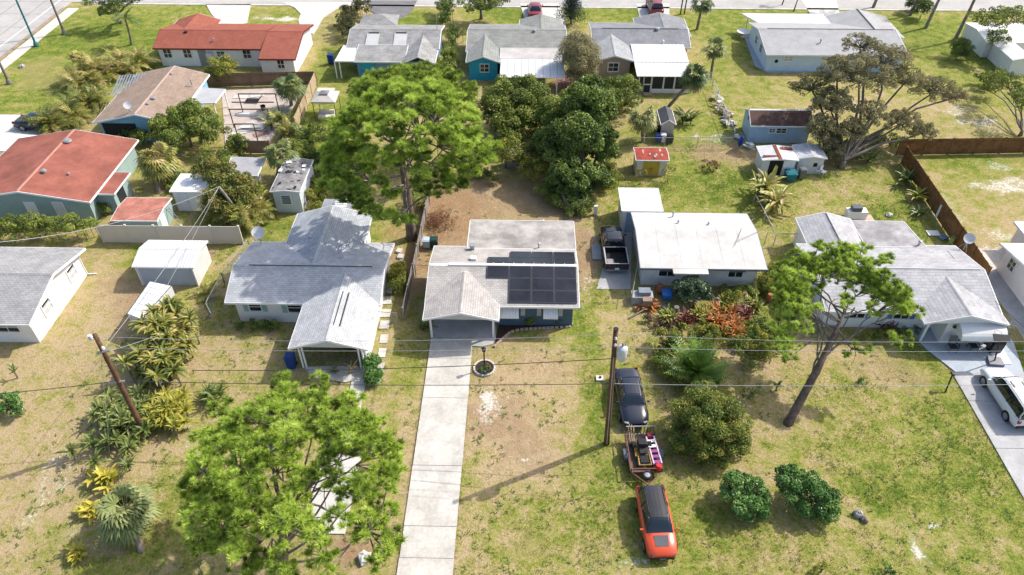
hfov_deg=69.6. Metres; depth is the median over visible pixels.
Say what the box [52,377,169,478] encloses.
palmetto
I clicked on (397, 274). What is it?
hedge
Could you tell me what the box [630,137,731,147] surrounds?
chain link fence
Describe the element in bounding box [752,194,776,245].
chain link fence
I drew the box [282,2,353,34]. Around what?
driveway
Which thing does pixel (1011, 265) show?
window
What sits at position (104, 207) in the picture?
hedge
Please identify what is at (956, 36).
feather palm
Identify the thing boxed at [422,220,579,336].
house
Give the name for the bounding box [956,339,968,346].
side table
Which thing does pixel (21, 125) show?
parked car
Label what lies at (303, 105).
wooden fence
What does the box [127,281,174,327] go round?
cargo trailer
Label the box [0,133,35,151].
carport
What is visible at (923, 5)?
round shrub
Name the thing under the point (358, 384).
porch walk
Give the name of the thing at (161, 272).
overhead wire
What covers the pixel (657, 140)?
wheelie bin
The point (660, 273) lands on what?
window
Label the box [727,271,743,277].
window
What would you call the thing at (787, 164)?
sliding door
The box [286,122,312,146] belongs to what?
areca palm
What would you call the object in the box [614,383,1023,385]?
overhead wire
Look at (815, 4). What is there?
driveway
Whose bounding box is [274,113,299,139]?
areca palm
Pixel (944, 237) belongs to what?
scrap board
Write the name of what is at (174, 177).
hedge
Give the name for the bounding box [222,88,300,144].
paved yard
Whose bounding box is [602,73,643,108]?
leafy tree
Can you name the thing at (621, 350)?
utility pole
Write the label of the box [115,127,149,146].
hedge
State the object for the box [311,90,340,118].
gazebo
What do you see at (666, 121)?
garden shed
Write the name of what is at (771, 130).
window
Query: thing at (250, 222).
areca palm
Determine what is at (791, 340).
overhead wire
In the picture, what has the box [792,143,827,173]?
metal shed
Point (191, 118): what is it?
shrub tree
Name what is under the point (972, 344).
patio chair
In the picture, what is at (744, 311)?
bromeliad
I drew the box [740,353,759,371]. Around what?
round shrub
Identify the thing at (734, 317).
bromeliad
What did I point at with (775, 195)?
areca palm
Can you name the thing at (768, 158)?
metal shed
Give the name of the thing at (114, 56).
areca palm
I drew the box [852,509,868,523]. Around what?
rock pile
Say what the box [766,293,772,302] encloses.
garden pot
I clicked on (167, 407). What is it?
palmetto
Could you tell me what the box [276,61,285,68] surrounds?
window
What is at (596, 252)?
plywood sheet
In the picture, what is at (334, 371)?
potted plant
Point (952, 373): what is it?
mailbox post
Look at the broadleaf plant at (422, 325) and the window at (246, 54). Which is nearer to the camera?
the broadleaf plant at (422, 325)
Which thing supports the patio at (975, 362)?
on the ground at (982, 194)
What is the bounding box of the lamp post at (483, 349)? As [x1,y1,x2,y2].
[481,347,485,366]
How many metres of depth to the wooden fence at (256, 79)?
82.44 m
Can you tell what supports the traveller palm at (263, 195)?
on the ground at (982, 194)
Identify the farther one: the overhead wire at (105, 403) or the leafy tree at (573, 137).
the leafy tree at (573, 137)
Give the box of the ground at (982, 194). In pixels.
[0,2,1023,574]
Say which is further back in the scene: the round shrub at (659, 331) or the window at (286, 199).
the window at (286, 199)
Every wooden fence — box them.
[206,71,317,86]
[226,140,270,153]
[293,71,316,122]
[401,197,429,319]
[895,137,1023,155]
[900,146,992,275]
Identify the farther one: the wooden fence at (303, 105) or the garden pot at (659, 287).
the wooden fence at (303, 105)
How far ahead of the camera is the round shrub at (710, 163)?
69.47 m
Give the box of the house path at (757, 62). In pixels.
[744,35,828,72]
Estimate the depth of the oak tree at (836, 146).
69.38 m
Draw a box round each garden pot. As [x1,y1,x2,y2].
[655,283,663,293]
[673,305,678,312]
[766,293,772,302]
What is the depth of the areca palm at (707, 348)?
51.33 m
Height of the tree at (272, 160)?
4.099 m
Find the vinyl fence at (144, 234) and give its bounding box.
[96,224,243,243]
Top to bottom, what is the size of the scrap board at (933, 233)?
0.060 m
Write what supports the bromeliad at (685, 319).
on the ground at (982, 194)
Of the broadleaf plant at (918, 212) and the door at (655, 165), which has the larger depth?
the door at (655, 165)
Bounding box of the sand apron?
[982,249,1023,338]
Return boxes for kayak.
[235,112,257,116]
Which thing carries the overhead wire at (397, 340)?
attached to the utility pole at (621, 350)
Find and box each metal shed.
[131,240,211,285]
[754,145,798,175]
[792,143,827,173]
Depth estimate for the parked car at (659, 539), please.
40.65 m
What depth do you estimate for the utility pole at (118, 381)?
43.47 m
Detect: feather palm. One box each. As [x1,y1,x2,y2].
[111,6,140,44]
[908,0,917,15]
[924,0,939,28]
[953,0,975,41]
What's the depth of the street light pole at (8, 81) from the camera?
82.81 m
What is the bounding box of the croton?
[658,330,680,353]
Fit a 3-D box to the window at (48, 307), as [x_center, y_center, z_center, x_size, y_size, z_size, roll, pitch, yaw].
[-33.833,1.402,53.575,0.120,1.160,1.160,1,42,1]
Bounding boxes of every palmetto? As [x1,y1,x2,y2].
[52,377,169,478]
[140,383,197,435]
[194,381,229,411]
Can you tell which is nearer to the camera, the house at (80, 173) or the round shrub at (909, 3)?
the house at (80, 173)
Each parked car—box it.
[11,112,64,132]
[527,2,542,16]
[614,367,649,427]
[635,485,678,559]
[645,0,663,13]
[979,367,1023,428]
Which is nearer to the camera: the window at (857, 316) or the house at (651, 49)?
the window at (857, 316)
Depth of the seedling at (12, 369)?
49.88 m
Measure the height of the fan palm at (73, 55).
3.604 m
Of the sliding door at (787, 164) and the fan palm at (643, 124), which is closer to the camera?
the sliding door at (787, 164)
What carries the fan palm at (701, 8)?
on the ground at (982, 194)
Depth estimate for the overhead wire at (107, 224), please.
59.30 m
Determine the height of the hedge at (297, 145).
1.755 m
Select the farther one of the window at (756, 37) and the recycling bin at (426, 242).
the window at (756, 37)
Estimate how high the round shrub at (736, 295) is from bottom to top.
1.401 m
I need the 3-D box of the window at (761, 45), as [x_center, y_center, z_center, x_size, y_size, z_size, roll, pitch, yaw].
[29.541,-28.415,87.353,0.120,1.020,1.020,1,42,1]
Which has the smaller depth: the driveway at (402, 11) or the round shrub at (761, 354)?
the round shrub at (761, 354)
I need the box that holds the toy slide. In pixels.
[645,433,662,470]
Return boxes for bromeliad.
[641,295,659,313]
[655,304,683,326]
[674,306,697,328]
[690,303,722,324]
[697,307,727,327]
[706,298,746,326]
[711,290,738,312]
[721,318,746,342]
[727,296,754,320]
[737,292,769,314]
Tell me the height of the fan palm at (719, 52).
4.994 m
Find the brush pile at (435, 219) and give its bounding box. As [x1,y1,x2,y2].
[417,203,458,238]
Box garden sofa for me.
[318,109,334,118]
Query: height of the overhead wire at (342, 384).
0.764 m
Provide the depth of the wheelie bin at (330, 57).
86.69 m
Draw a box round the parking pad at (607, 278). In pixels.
[597,225,631,288]
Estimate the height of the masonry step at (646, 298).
1.025 m
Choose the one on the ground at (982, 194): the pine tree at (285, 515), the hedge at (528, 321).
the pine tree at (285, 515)
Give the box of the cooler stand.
[843,204,868,219]
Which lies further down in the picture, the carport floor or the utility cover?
the utility cover
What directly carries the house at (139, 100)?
on the ground at (982, 194)
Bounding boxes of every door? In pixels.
[23,202,41,218]
[138,268,195,285]
[159,212,168,225]
[176,193,192,210]
[197,50,208,65]
[625,213,633,231]
[642,162,651,174]
[650,162,659,174]
[664,126,671,138]
[781,161,794,174]
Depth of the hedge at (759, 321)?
53.49 m
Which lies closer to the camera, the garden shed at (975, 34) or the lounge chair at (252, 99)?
the lounge chair at (252, 99)
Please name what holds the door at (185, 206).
in the garden shed at (184, 187)
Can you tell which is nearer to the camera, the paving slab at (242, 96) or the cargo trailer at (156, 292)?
the cargo trailer at (156, 292)
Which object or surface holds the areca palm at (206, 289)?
on the ground at (982, 194)
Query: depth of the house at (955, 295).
53.63 m
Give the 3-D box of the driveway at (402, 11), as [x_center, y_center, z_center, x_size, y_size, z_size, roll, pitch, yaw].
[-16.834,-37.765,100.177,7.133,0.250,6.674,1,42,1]
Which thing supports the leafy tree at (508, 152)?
on the ground at (982, 194)
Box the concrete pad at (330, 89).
[317,88,334,90]
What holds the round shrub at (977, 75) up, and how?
on the ground at (982, 194)
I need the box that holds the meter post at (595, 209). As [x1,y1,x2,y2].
[593,205,597,214]
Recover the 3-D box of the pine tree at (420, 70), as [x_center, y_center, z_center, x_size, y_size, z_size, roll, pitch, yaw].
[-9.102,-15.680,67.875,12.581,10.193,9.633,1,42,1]
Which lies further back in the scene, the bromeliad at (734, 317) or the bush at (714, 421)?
the bromeliad at (734, 317)
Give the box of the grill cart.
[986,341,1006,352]
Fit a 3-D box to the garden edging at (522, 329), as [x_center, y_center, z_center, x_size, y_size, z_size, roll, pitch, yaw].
[1.469,3.195,53.646,6.261,0.160,1.114,-14,43,-15]
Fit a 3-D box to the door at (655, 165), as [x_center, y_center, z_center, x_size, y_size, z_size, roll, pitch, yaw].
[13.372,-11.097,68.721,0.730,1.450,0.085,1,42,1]
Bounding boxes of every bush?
[190,155,263,224]
[661,380,753,469]
[671,275,714,307]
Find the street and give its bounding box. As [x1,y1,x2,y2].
[72,0,1023,9]
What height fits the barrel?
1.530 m
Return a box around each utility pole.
[87,333,148,436]
[218,186,238,212]
[604,327,627,445]
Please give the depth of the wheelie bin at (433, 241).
60.57 m
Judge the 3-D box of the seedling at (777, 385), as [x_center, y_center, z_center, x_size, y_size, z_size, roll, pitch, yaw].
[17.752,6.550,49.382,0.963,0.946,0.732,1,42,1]
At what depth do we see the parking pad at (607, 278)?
58.21 m
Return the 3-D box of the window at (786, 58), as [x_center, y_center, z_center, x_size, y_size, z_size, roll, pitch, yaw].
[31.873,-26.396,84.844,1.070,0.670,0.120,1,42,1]
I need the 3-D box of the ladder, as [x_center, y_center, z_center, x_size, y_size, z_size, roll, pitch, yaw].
[-28.987,-6.212,63.012,1.492,1.635,0.164,14,43,15]
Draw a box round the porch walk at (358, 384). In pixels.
[343,379,365,428]
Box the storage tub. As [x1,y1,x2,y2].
[661,288,672,299]
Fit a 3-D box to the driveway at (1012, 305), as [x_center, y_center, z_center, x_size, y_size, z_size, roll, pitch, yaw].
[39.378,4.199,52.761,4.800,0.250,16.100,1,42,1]
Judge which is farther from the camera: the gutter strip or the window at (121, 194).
the gutter strip
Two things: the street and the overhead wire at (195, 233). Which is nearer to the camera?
the overhead wire at (195, 233)
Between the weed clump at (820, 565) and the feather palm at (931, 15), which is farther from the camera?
the feather palm at (931, 15)
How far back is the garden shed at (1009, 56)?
85.43 m
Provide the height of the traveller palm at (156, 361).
2.845 m
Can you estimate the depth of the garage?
72.91 m
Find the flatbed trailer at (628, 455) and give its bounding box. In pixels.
[622,426,663,484]
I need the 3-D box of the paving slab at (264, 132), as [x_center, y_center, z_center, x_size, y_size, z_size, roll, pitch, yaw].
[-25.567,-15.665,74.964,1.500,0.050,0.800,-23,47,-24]
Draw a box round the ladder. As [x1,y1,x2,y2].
[166,206,183,223]
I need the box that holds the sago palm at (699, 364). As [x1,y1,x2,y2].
[654,332,735,388]
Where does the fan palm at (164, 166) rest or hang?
on the ground at (982, 194)
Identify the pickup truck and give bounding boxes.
[599,225,628,270]
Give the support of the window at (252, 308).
in the house at (319, 276)
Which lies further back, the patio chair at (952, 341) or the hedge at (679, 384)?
the patio chair at (952, 341)
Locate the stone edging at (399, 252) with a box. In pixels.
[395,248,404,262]
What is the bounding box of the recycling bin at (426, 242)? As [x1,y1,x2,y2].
[422,237,429,247]
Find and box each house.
[0,129,138,220]
[0,247,96,342]
[92,66,228,141]
[152,13,313,74]
[224,199,394,368]
[334,14,444,77]
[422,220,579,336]
[465,14,566,94]
[588,12,692,95]
[630,211,767,285]
[742,9,906,71]
[793,212,1009,342]
[996,221,1023,305]
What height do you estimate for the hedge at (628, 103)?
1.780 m
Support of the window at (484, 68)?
in the house at (527, 45)
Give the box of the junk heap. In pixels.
[711,94,754,149]
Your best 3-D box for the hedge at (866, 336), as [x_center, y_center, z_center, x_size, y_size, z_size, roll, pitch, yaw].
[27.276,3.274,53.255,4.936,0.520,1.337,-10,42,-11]
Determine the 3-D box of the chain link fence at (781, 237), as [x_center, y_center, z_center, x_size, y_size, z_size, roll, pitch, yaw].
[22.355,-4.020,60.941,2.688,1.260,0.070,2,42,3]
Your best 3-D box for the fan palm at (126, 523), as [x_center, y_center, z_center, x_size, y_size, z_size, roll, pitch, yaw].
[-21.427,12.586,41.086,3.695,3.355,3.843,1,42,1]
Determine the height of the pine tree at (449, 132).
15.257 m
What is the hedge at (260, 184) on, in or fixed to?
on the ground at (982, 194)
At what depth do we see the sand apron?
60.12 m
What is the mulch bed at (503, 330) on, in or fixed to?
on the ground at (982, 194)
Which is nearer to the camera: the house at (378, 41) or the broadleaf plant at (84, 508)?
the broadleaf plant at (84, 508)
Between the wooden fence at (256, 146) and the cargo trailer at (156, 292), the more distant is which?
the wooden fence at (256, 146)
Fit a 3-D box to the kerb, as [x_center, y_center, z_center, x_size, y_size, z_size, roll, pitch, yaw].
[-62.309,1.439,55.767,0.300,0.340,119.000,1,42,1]
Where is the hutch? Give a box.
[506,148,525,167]
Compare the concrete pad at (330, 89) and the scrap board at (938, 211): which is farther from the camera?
the concrete pad at (330, 89)
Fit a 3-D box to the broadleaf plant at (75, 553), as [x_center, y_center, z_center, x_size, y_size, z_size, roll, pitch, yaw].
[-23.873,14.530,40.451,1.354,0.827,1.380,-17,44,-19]
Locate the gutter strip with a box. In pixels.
[88,2,1023,10]
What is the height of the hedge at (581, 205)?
1.364 m
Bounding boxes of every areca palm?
[14,99,74,134]
[40,88,95,129]
[49,63,114,94]
[66,80,110,114]
[76,55,128,85]
[93,47,150,74]
[108,46,163,76]
[190,279,221,301]
[195,179,230,217]
[210,194,258,227]
[221,191,276,233]
[254,104,297,130]
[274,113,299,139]
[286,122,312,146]
[682,332,726,367]
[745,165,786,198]
[758,181,801,218]
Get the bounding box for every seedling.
[7,363,18,378]
[770,380,784,390]
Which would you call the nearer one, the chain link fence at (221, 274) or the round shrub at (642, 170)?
the chain link fence at (221, 274)
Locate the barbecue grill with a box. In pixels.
[979,341,993,350]
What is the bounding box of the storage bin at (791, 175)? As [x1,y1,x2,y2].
[783,169,797,181]
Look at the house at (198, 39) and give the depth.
86.05 m
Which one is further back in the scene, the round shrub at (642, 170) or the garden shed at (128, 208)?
the round shrub at (642, 170)
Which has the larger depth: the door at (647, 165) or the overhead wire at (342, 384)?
the door at (647, 165)
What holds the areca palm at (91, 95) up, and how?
on the ground at (982, 194)
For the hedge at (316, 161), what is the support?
on the ground at (982, 194)
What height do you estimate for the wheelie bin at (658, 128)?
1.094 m
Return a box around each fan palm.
[67,50,90,70]
[92,481,163,553]
[135,141,186,193]
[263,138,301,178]
[270,73,308,105]
[627,105,656,142]
[667,62,710,107]
[689,0,714,29]
[701,36,727,79]
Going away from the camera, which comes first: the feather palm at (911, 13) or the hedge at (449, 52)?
the hedge at (449, 52)
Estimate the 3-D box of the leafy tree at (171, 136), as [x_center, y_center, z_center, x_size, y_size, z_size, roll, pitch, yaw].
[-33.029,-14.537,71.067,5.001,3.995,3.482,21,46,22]
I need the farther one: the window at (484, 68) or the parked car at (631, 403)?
the window at (484, 68)
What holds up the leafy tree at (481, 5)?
on the ground at (982, 194)
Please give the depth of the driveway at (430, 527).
44.99 m
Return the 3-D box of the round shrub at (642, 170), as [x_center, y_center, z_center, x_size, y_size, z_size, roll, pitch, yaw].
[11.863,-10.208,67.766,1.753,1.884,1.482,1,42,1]
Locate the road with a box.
[0,0,73,56]
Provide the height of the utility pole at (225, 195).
4.371 m
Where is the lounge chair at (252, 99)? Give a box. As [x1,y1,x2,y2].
[245,95,261,101]
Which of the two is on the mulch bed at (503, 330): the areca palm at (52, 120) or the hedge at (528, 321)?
the hedge at (528, 321)
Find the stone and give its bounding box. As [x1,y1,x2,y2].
[358,550,371,565]
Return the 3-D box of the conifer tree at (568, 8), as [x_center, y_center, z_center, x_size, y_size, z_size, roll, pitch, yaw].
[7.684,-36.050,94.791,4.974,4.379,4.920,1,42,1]
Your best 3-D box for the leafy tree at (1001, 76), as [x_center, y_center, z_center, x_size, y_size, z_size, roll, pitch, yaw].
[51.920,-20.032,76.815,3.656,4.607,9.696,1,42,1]
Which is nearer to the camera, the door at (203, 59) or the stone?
the stone
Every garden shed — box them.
[110,197,174,225]
[169,174,214,210]
[269,158,313,212]
[633,147,669,175]
[657,105,676,138]
[961,23,1023,56]
[987,40,1023,75]
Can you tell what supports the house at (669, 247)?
on the ground at (982, 194)
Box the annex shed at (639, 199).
[618,187,663,231]
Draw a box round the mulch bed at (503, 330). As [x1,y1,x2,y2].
[495,325,568,343]
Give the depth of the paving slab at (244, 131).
75.25 m
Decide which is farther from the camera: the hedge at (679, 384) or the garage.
the garage
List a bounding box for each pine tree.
[175,368,409,574]
[313,74,502,241]
[345,58,478,169]
[764,238,926,426]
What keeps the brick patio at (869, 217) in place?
on the ground at (982, 194)
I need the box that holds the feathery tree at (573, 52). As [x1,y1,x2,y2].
[553,30,601,82]
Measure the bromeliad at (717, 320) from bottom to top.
1.009 m
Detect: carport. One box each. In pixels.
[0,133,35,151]
[226,157,265,186]
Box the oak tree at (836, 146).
[787,32,968,169]
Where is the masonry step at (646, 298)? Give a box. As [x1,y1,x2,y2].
[630,287,653,308]
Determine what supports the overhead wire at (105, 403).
attached to the utility pole at (118, 381)
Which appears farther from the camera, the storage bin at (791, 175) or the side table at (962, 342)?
the storage bin at (791, 175)
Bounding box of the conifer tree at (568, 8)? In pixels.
[554,0,589,26]
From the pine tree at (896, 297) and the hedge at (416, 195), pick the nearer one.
the pine tree at (896, 297)
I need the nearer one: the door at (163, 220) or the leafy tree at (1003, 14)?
the door at (163, 220)
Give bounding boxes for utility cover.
[596,375,603,380]
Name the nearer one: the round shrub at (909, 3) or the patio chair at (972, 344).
the patio chair at (972, 344)
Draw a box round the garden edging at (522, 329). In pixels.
[494,322,572,346]
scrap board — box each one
[926,230,940,235]
[935,205,941,217]
[939,235,949,239]
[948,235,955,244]
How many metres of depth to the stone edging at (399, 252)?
60.17 m
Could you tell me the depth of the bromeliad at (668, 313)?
54.42 m
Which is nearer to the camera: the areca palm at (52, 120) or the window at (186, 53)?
the areca palm at (52, 120)
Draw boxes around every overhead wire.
[0,381,112,393]
[3,187,217,241]
[98,334,612,340]
[101,359,109,451]
[104,347,609,350]
[105,187,218,346]
[132,381,608,385]
[168,189,217,283]
[192,358,610,370]
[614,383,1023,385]
[618,334,1023,341]
[628,347,983,351]
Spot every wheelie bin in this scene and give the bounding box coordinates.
[283,352,296,368]
[326,53,333,63]
[430,236,437,247]
[655,133,662,142]
[656,125,660,132]
[661,132,666,141]
[667,134,673,142]
[797,167,807,178]
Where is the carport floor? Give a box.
[431,319,496,346]
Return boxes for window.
[0,326,21,332]
[40,296,54,317]
[51,201,67,215]
[65,262,78,282]
[116,185,126,202]
[162,50,172,57]
[182,50,192,57]
[216,51,225,56]
[242,50,251,58]
[248,305,262,311]
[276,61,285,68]
[280,195,292,204]
[286,305,301,312]
[480,64,488,72]
[607,62,619,71]
[658,271,675,276]
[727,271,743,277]
[754,34,758,45]
[759,43,762,53]
[768,128,775,132]
[775,128,787,133]
[783,56,793,61]
[847,313,865,318]
[891,314,909,319]
[1005,256,1017,273]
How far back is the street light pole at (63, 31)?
92.69 m
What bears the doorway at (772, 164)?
in the metal shed at (768, 158)
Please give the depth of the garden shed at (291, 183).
64.55 m
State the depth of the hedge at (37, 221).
60.78 m
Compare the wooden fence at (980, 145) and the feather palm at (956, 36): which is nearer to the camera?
the wooden fence at (980, 145)
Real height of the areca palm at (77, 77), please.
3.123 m
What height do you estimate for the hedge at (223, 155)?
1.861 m
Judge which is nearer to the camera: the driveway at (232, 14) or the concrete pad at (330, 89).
the concrete pad at (330, 89)
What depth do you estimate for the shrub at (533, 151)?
68.88 m
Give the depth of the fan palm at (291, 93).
76.83 m
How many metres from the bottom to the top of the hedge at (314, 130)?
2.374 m
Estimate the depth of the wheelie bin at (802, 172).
68.27 m
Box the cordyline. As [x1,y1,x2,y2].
[874,320,898,331]
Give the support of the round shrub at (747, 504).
on the ground at (982, 194)
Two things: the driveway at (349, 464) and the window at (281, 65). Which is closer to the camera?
the driveway at (349, 464)
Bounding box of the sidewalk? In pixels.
[0,8,78,72]
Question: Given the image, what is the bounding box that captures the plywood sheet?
[591,245,601,259]
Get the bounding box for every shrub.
[0,390,25,416]
[203,54,239,82]
[224,132,249,154]
[514,138,549,172]
[632,167,647,184]
[652,326,684,355]
[661,164,676,182]
[696,322,720,345]
[701,158,719,171]
[719,469,771,522]
[721,289,742,304]
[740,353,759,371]
[740,382,764,399]
[748,339,775,363]
[749,330,774,348]
[773,463,841,524]
[904,0,917,10]
[910,0,934,18]
[948,37,975,59]
[973,70,998,82]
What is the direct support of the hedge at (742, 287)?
on the ground at (982, 194)
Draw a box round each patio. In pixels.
[851,214,874,220]
[906,327,1023,373]
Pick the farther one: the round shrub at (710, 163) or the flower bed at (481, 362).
the round shrub at (710, 163)
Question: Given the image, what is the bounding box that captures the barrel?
[738,136,743,146]
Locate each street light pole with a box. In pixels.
[0,62,11,84]
[15,0,38,46]
[50,0,66,34]
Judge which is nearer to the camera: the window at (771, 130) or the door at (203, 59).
the window at (771, 130)
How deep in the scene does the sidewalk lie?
92.76 m
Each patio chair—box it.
[945,335,959,352]
[965,341,980,350]
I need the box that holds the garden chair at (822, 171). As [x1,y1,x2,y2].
[818,164,826,176]
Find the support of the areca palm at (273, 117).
on the ground at (982, 194)
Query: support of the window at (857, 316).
in the house at (955, 295)
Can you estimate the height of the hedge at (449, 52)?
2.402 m
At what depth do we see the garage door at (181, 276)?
56.94 m
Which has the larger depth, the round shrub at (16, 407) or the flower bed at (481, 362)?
the flower bed at (481, 362)
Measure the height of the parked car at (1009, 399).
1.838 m
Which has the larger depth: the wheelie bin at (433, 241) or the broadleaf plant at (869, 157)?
the broadleaf plant at (869, 157)
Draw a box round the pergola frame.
[228,93,279,140]
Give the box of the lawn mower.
[632,438,652,466]
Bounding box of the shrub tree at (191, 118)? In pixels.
[156,97,232,146]
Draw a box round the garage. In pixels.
[742,109,812,142]
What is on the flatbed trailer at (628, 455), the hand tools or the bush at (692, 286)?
the hand tools
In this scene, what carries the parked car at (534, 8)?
on the driveway at (550, 11)
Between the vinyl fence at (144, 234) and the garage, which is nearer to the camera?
the vinyl fence at (144, 234)
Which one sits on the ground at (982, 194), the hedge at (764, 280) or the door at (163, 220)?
the hedge at (764, 280)
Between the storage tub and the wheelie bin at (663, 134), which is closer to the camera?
the storage tub
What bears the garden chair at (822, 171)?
on the ground at (982, 194)
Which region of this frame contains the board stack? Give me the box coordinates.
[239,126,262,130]
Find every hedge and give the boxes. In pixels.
[0,211,113,243]
[96,202,111,215]
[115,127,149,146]
[156,170,186,190]
[200,148,237,163]
[234,318,280,332]
[243,180,272,211]
[288,116,348,143]
[288,138,363,184]
[304,175,327,209]
[311,151,375,179]
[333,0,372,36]
[361,352,383,385]
[386,260,407,294]
[411,158,443,207]
[434,0,456,24]
[436,43,459,68]
[441,22,465,44]
[455,167,509,183]
[486,120,542,134]
[524,316,535,325]
[533,179,596,218]
[603,162,623,189]
[618,93,638,116]
[642,314,686,329]
[647,346,684,381]
[670,318,789,349]
[672,369,722,392]
[717,283,759,299]
[732,321,782,351]
[736,315,780,355]
[755,261,779,299]
[822,132,907,158]
[857,325,921,341]
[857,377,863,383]
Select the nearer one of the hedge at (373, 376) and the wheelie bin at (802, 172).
the hedge at (373, 376)
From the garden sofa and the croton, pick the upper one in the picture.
the garden sofa
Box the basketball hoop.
[986,330,1010,366]
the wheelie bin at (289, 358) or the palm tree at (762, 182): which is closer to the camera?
the wheelie bin at (289, 358)
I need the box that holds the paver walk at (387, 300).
[373,285,392,384]
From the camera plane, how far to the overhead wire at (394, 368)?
42.52 m
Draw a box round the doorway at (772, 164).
[767,161,783,174]
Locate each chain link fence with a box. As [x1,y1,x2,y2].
[205,238,248,324]
[377,311,397,323]
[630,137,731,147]
[631,263,637,301]
[711,79,735,140]
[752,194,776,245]
[764,232,796,244]
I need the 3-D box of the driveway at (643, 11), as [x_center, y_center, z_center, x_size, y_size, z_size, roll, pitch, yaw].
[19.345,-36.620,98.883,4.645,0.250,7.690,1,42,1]
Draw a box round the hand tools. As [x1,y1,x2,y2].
[628,423,633,445]
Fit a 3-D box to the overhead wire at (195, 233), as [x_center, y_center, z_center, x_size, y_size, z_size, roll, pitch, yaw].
[-24.784,-4.264,57.489,0.025,1.826,10.269,4,42,5]
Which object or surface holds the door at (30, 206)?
in the house at (80, 173)
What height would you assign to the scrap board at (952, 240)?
0.600 m
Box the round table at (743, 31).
[737,28,750,37]
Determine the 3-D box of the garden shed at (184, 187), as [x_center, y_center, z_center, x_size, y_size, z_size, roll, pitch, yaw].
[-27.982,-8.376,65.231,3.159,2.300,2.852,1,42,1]
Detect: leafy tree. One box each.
[80,0,142,23]
[145,113,185,152]
[456,0,510,19]
[474,73,559,138]
[491,135,547,180]
[530,74,621,216]
[530,88,572,129]
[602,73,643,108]
[965,5,1023,44]
[978,66,1023,136]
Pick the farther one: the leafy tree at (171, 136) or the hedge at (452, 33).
the hedge at (452, 33)
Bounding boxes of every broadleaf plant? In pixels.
[62,539,89,566]
[72,499,101,524]
[81,463,119,493]
[414,317,438,331]
[673,106,703,126]
[852,145,884,164]
[896,165,924,186]
[907,185,929,201]
[910,204,929,215]
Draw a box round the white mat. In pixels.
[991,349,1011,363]
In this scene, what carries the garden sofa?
on the ground at (982, 194)
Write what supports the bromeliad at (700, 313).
on the ground at (982, 194)
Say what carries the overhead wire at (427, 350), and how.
attached to the utility pole at (621, 350)
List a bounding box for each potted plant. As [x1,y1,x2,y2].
[327,362,338,373]
[342,358,358,373]
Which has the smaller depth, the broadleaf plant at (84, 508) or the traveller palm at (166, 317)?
the broadleaf plant at (84, 508)
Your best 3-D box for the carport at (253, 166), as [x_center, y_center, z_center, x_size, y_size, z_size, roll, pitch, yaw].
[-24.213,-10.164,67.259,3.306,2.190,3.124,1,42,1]
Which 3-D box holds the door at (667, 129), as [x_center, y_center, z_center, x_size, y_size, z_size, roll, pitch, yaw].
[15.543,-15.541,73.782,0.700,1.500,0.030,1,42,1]
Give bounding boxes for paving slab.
[231,129,246,134]
[233,95,247,98]
[253,130,269,137]
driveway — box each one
[0,115,63,134]
[207,4,250,23]
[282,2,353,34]
[311,435,360,534]
[368,0,416,18]
[397,338,472,574]
[520,3,564,24]
[636,3,668,16]
[801,0,838,15]
[954,372,1023,497]
[988,272,1023,335]
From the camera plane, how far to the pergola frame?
75.67 m
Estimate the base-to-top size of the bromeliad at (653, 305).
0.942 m
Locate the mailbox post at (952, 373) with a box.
[945,371,955,391]
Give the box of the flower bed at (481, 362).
[473,359,495,376]
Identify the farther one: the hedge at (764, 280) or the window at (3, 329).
the hedge at (764, 280)
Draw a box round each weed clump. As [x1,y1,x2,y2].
[813,559,828,574]
[884,563,895,574]
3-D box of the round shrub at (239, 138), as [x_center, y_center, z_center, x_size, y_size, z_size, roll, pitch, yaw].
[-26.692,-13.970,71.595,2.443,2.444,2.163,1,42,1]
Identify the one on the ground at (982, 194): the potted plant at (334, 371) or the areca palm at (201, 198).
the areca palm at (201, 198)
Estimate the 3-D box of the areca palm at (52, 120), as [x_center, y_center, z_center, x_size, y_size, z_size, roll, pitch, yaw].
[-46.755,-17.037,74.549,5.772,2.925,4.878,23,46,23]
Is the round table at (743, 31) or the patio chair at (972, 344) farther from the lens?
the round table at (743, 31)
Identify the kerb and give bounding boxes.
[0,8,64,59]
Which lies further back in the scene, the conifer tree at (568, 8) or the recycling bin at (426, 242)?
the conifer tree at (568, 8)
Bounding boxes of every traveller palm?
[109,324,196,388]
[126,294,201,357]
[256,190,273,215]

